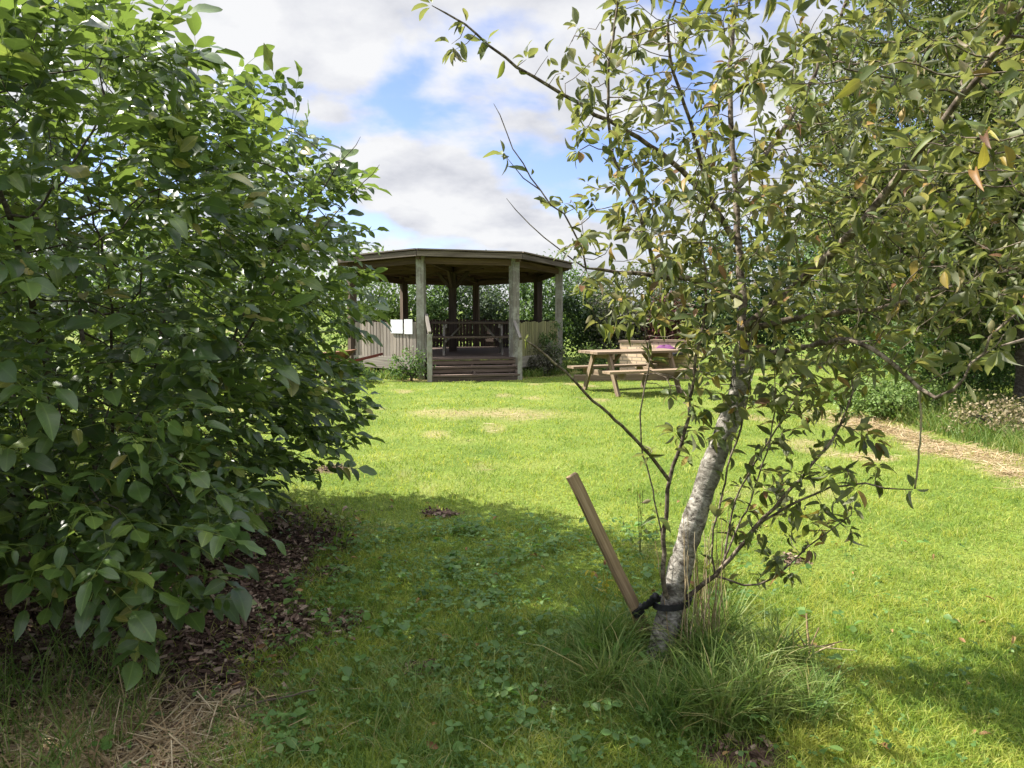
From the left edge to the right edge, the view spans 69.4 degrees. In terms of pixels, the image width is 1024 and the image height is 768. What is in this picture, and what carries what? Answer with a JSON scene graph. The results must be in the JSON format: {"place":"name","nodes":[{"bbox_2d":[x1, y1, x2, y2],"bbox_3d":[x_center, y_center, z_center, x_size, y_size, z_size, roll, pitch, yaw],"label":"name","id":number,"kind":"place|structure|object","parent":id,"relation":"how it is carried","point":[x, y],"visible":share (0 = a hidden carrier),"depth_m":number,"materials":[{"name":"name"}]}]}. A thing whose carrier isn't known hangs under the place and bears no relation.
{"place":"outdoors","nodes":[
{"label":"outdoors","id":0,"kind":"place"},
{"bbox_2d":[0,0,1020,310],"label":"sky","id":1,"kind":"structure","parent":0,"point":[373,72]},
{"bbox_2d":[0,311,1023,767],"bbox_3d":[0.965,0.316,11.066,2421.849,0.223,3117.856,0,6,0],"label":"ground","id":2,"kind":"structure","parent":0,"point":[628,387],"depth_m":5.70,"materials":[{"name":"green plant"}]},
{"bbox_2d":[13,239,90,355],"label":"hedge shrub","id":3,"kind":"object","parent":2,"relation":"on","point":[62,307],"visible":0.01,"depth_m":17.91,"materials":[{"name":"green plant"}]},
{"bbox_2d":[0,151,113,436],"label":"hedge shrub","id":4,"kind":"object","parent":2,"relation":"on","point":[5,422],"visible":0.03,"depth_m":8.52,"materials":[{"name":"green plant"}]},
{"bbox_2d":[74,224,221,356],"bbox_3d":[-10.402,-2.588,20.837,4.366,4.124,3.198,0,6,0],"label":"hedge shrub","id":5,"kind":"object","parent":2,"relation":"on","point":[120,284],"visible":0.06,"depth_m":20.39,"materials":[{"name":"green plant"}]},
{"bbox_2d":[0,0,391,690],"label":"leafy bush","id":6,"kind":"object","parent":2,"relation":"on","point":[78,534],"visible":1,"depth_m":3.04,"materials":[{"name":"green plant"}]},
{"bbox_2d":[208,256,325,355],"bbox_3d":[-7.566,-2.396,22.483,3.816,3.417,2.932,0,6,0],"label":"hedge shrub","id":7,"kind":"object","parent":2,"relation":"on","point":[241,278],"visible":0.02,"depth_m":22.40,"materials":[{"name":"green plant"}]},
{"bbox_2d":[311,349,382,382],"bbox_3d":[-3.524,-0.372,15.439,1.582,0.687,0.640,0,6,0],"label":"wheelbarrow","id":8,"kind":"object","parent":2,"relation":"on","point":[349,352],"visible":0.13,"depth_m":15.16,"materials":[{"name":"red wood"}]},
{"bbox_2d":[309,508,385,547],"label":"lime weed","id":9,"kind":"object","parent":2,"relation":"on","point":[346,533],"visible":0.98,"depth_m":4.67,"materials":[{"name":"green plant"}]},
{"bbox_2d":[322,356,382,382],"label":"garden plant","id":10,"kind":"object","parent":2,"relation":"on","point":[364,374],"visible":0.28,"depth_m":15.32,"materials":[{"name":"green plant"}]},
{"bbox_2d":[311,245,416,349],"bbox_3d":[-4.554,-2.570,23.041,3.844,3.643,2.877,0,6,0],"label":"hedge shrub","id":11,"kind":"object","parent":2,"relation":"on","point":[389,296],"visible":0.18,"depth_m":22.72,"materials":[{"name":"green plant"}]},
{"bbox_2d":[0,463,812,767],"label":"bark mulch","id":12,"kind":"object","parent":2,"relation":"on","point":[280,597],"visible":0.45,"depth_m":3.41,"materials":[{"name":"brown wood"}]},
{"bbox_2d":[235,689,314,708],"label":"fallen twig","id":13,"kind":"object","parent":12,"relation":"on","point":[261,701],"visible":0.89,"depth_m":2.77,"materials":[{"name":"brown wood"}]},
{"bbox_2d":[382,346,435,380],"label":"garden plant","id":14,"kind":"object","parent":2,"relation":"on","point":[413,371],"visible":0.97,"depth_m":15.73,"materials":[{"name":"green plant"}]},
{"bbox_2d":[384,283,472,346],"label":"hedge shrub","id":15,"kind":"object","parent":2,"relation":"on","point":[436,307],"visible":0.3,"depth_m":23.09,"materials":[{"name":"green plant"}]},
{"bbox_2d":[337,248,572,381],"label":"garden pavilion","id":16,"kind":"structure","parent":2,"relation":"on","point":[452,270],"depth_m":16.87,"materials":[{"name":"grey wood"}]},
{"bbox_2d":[391,320,402,332],"bbox_3d":[-2.555,-1.275,16.396,0.341,0.300,0.012,4,7,32],"label":"white board","id":17,"kind":"object","parent":16,"relation":"attached to","point":[397,326],"visible":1,"depth_m":16.38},
{"bbox_2d":[404,319,412,333],"bbox_3d":[-2.272,-1.257,16.216,0.227,0.320,0.012,4,7,32],"label":"white board","id":18,"kind":"object","parent":16,"relation":"attached to","point":[408,326],"visible":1,"depth_m":16.21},
{"bbox_2d":[432,322,508,355],"bbox_3d":[-0.930,-1.073,17.530,1.900,0.798,1.595,0,6,-3],"label":"picnic table","id":19,"kind":"object","parent":16,"relation":"on","point":[500,336],"visible":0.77,"depth_m":17.14,"materials":[{"name":"brown wood"}]},
{"bbox_2d":[442,283,533,346],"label":"hedge shrub","id":20,"kind":"object","parent":2,"relation":"on","point":[491,305],"visible":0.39,"depth_m":22.90,"materials":[{"name":"green plant"}]},
{"bbox_2d":[0,358,1023,767],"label":"long grass","id":21,"kind":"structure","parent":2,"relation":"on","point":[720,690],"depth_m":2.80,"materials":[{"name":"green plant"}]},
{"bbox_2d":[0,396,1023,767],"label":"hay","id":22,"kind":"object","parent":2,"relation":"on","point":[188,712],"visible":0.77,"depth_m":2.66,"materials":[{"name":"plant"}]},
{"bbox_2d":[25,512,1023,767],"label":"ground weeds","id":23,"kind":"object","parent":2,"relation":"on","point":[379,630],"visible":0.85,"depth_m":3.23,"materials":[{"name":"green plant"}]},
{"bbox_2d":[498,248,595,357],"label":"hedge shrub","id":24,"kind":"object","parent":2,"relation":"on","point":[548,313],"visible":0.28,"depth_m":22.35,"materials":[{"name":"green plant"}]},
{"bbox_2d":[525,342,568,375],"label":"garden plant","id":25,"kind":"object","parent":2,"relation":"on","point":[548,365],"visible":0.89,"depth_m":16.86,"materials":[{"name":"green plant"}]},
{"bbox_2d":[538,320,568,369],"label":"garden plant","id":26,"kind":"object","parent":2,"relation":"on","point":[546,340],"visible":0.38,"depth_m":17.29,"materials":[{"name":"green plant"}]},
{"bbox_2d":[131,499,1015,764],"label":"leaf litter","id":27,"kind":"object","parent":2,"relation":"on","point":[435,745],"visible":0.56,"depth_m":3.35,"materials":[{"name":"brown plant"}]},
{"bbox_2d":[553,272,618,363],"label":"hedge shrub","id":28,"kind":"object","parent":2,"relation":"on","point":[570,304],"visible":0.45,"depth_m":19.84,"materials":[{"name":"green plant"}]},
{"bbox_2d":[571,341,606,373],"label":"garden plant","id":29,"kind":"object","parent":2,"relation":"on","point":[583,360],"visible":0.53,"depth_m":17.24,"materials":[{"name":"green plant"}]},
{"bbox_2d":[549,606,648,665],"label":"broad weed","id":30,"kind":"object","parent":2,"relation":"on","point":[566,650],"visible":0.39,"depth_m":3.03,"materials":[{"name":"green plant"}]},
{"bbox_2d":[585,570,619,599],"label":"yellow weed","id":31,"kind":"object","parent":2,"relation":"on","point":[593,573],"visible":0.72,"depth_m":3.82,"materials":[{"name":"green plant"}]},
{"bbox_2d":[566,472,651,639],"bbox_3d":[0.461,0.818,3.261,0.466,0.888,0.040,-1,6,-13],"label":"tree stake","id":32,"kind":"object","parent":2,"relation":"on","point":[601,537],"visible":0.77,"depth_m":3.22,"materials":[{"name":"brown wood"}]},
{"bbox_2d":[631,592,692,618],"bbox_3d":[0.638,0.966,3.215,0.286,0.159,0.156,2,6,23],"label":"tree tie","id":33,"kind":"object","parent":32,"relation":"attached to","point":[653,600],"visible":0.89,"depth_m":3.16,"materials":[{"name":"black rubber"}]},
{"bbox_2d":[598,347,619,369],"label":"garden plant","id":34,"kind":"object","parent":2,"relation":"on","point":[603,363],"visible":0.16,"depth_m":17.03,"materials":[{"name":"green plant"}]},
{"bbox_2d":[573,374,668,380],"bbox_3d":[2.356,-0.141,15.907,2.101,0.140,0.100,-1,6,-9],"label":"timber edging","id":35,"kind":"object","parent":2,"relation":"on","point":[633,377],"visible":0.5,"depth_m":15.88,"materials":[{"name":"brown wood"}]},
{"bbox_2d":[582,264,660,367],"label":"hedge shrub","id":36,"kind":"object","parent":2,"relation":"on","point":[607,310],"visible":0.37,"depth_m":18.63,"materials":[{"name":"green plant"}]},
{"bbox_2d":[567,348,697,396],"bbox_3d":[2.211,-0.228,13.687,1.850,0.798,1.595,-2,6,-23],"label":"picnic table","id":37,"kind":"object","parent":2,"relation":"on","point":[609,371],"visible":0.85,"depth_m":13.53,"materials":[{"name":"brown wood"}]},
{"bbox_2d":[615,488,661,561],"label":"tall weed","id":38,"kind":"object","parent":2,"relation":"on","point":[646,531],"visible":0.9,"depth_m":4.45,"materials":[{"name":"green plant"}]},
{"bbox_2d":[618,339,693,378],"bbox_3d":[3.196,-0.533,16.299,1.340,0.862,1.110,4,7,36],"label":"brick barbecue","id":39,"kind":"object","parent":2,"relation":"on","point":[679,358],"visible":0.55,"depth_m":16.20,"materials":[{"name":"beige brick"}]},
{"bbox_2d":[656,344,675,348],"bbox_3d":[3.370,-0.780,16.159,0.480,0.172,0.434,0,6,0],"label":"purple bag","id":40,"kind":"object","parent":39,"relation":"on","point":[666,346],"visible":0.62,"depth_m":16.05,"materials":[{"name":"fabric"}]},
{"bbox_2d":[641,288,692,340],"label":"hedge shrub","id":41,"kind":"object","parent":2,"relation":"on","point":[668,332],"visible":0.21,"depth_m":18.13,"materials":[{"name":"green plant"}]},
{"bbox_2d":[625,258,716,352],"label":"hedge shrub","id":42,"kind":"object","parent":2,"relation":"on","point":[672,289],"visible":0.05,"depth_m":19.58,"materials":[{"name":"green plant"}]},
{"bbox_2d":[655,496,729,659],"bbox_3d":[0.800,0.806,3.136,0.306,0.745,0.257,-4,7,-34],"label":"dry grass clump","id":43,"kind":"object","parent":2,"relation":"on","point":[696,580],"visible":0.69,"depth_m":3.12,"materials":[{"name":"plant"}]},
{"bbox_2d":[411,0,1023,661],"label":"apple tree","id":44,"kind":"object","parent":2,"relation":"on","point":[999,166],"visible":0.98,"depth_m":2.84,"materials":[{"name":"green plant"}]},
{"bbox_2d":[914,391,921,488],"bbox_3d":[1.403,0.200,2.551,0.019,0.373,0.192,3,7,31],"label":"twine","id":45,"kind":"object","parent":44,"relation":"attached to","point":[920,432],"visible":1,"depth_m":2.53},
{"bbox_2d":[678,213,819,361],"bbox_3d":[6.164,-2.437,19.105,4.083,4.219,2.810,0,6,0],"label":"hedge shrub","id":46,"kind":"object","parent":2,"relation":"on","point":[763,332],"visible":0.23,"depth_m":18.84,"materials":[{"name":"green plant"}]},
{"bbox_2d":[757,658,834,703],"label":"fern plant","id":47,"kind":"object","parent":2,"relation":"on","point":[802,684],"visible":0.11,"depth_m":2.89,"materials":[{"name":"green plant"}]},
{"bbox_2d":[781,613,854,657],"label":"grass tuft","id":48,"kind":"object","parent":2,"relation":"on","point":[830,644],"visible":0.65,"depth_m":3.17,"materials":[{"name":"plant"}]},
{"bbox_2d":[782,208,910,364],"bbox_3d":[8.576,-2.571,17.839,4.252,4.682,3.068,0,6,0],"label":"hedge shrub","id":49,"kind":"object","parent":2,"relation":"on","point":[862,322],"visible":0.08,"depth_m":17.87,"materials":[{"name":"green plant"}]},
{"bbox_2d":[774,0,1023,405],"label":"boundary tree","id":50,"kind":"object","parent":2,"relation":"on","point":[968,108],"visible":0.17,"depth_m":9.38,"materials":[{"name":"green plant"}]},
{"bbox_2d":[830,363,970,420],"bbox_3d":[5.382,0.112,10.280,1.792,0.840,1.454,0,6,0],"label":"nettle patch","id":51,"kind":"object","parent":2,"relation":"on","point":[882,397],"visible":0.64,"depth_m":10.08,"materials":[{"name":"green plant"}]},
{"bbox_2d":[835,1,1023,382],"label":"hedge tree","id":52,"kind":"object","parent":2,"relation":"on","point":[917,125],"visible":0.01,"depth_m":13.30,"materials":[{"name":"green plant"}]},
{"bbox_2d":[848,133,1021,381],"bbox_3d":[8.316,-2.409,13.851,3.954,5.167,3.231,0,6,0],"label":"hedge shrub","id":53,"kind":"object","parent":2,"relation":"on","point":[930,319],"visible":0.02,"depth_m":13.84,"materials":[{"name":"green plant"}]},
{"bbox_2d":[862,285,1014,396],"bbox_3d":[6.649,-0.648,11.179,2.526,2.170,1.927,0,6,0],"label":"hedge shrub","id":54,"kind":"object","parent":2,"relation":"on","point":[971,375],"visible":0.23,"depth_m":11.02,"materials":[{"name":"green plant"}]},
{"bbox_2d":[936,388,1023,440],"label":"dry weed clump","id":55,"kind":"object","parent":2,"relation":"on","point":[1007,410],"visible":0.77,"depth_m":8.67,"materials":[{"name":"plant"}]}
]}

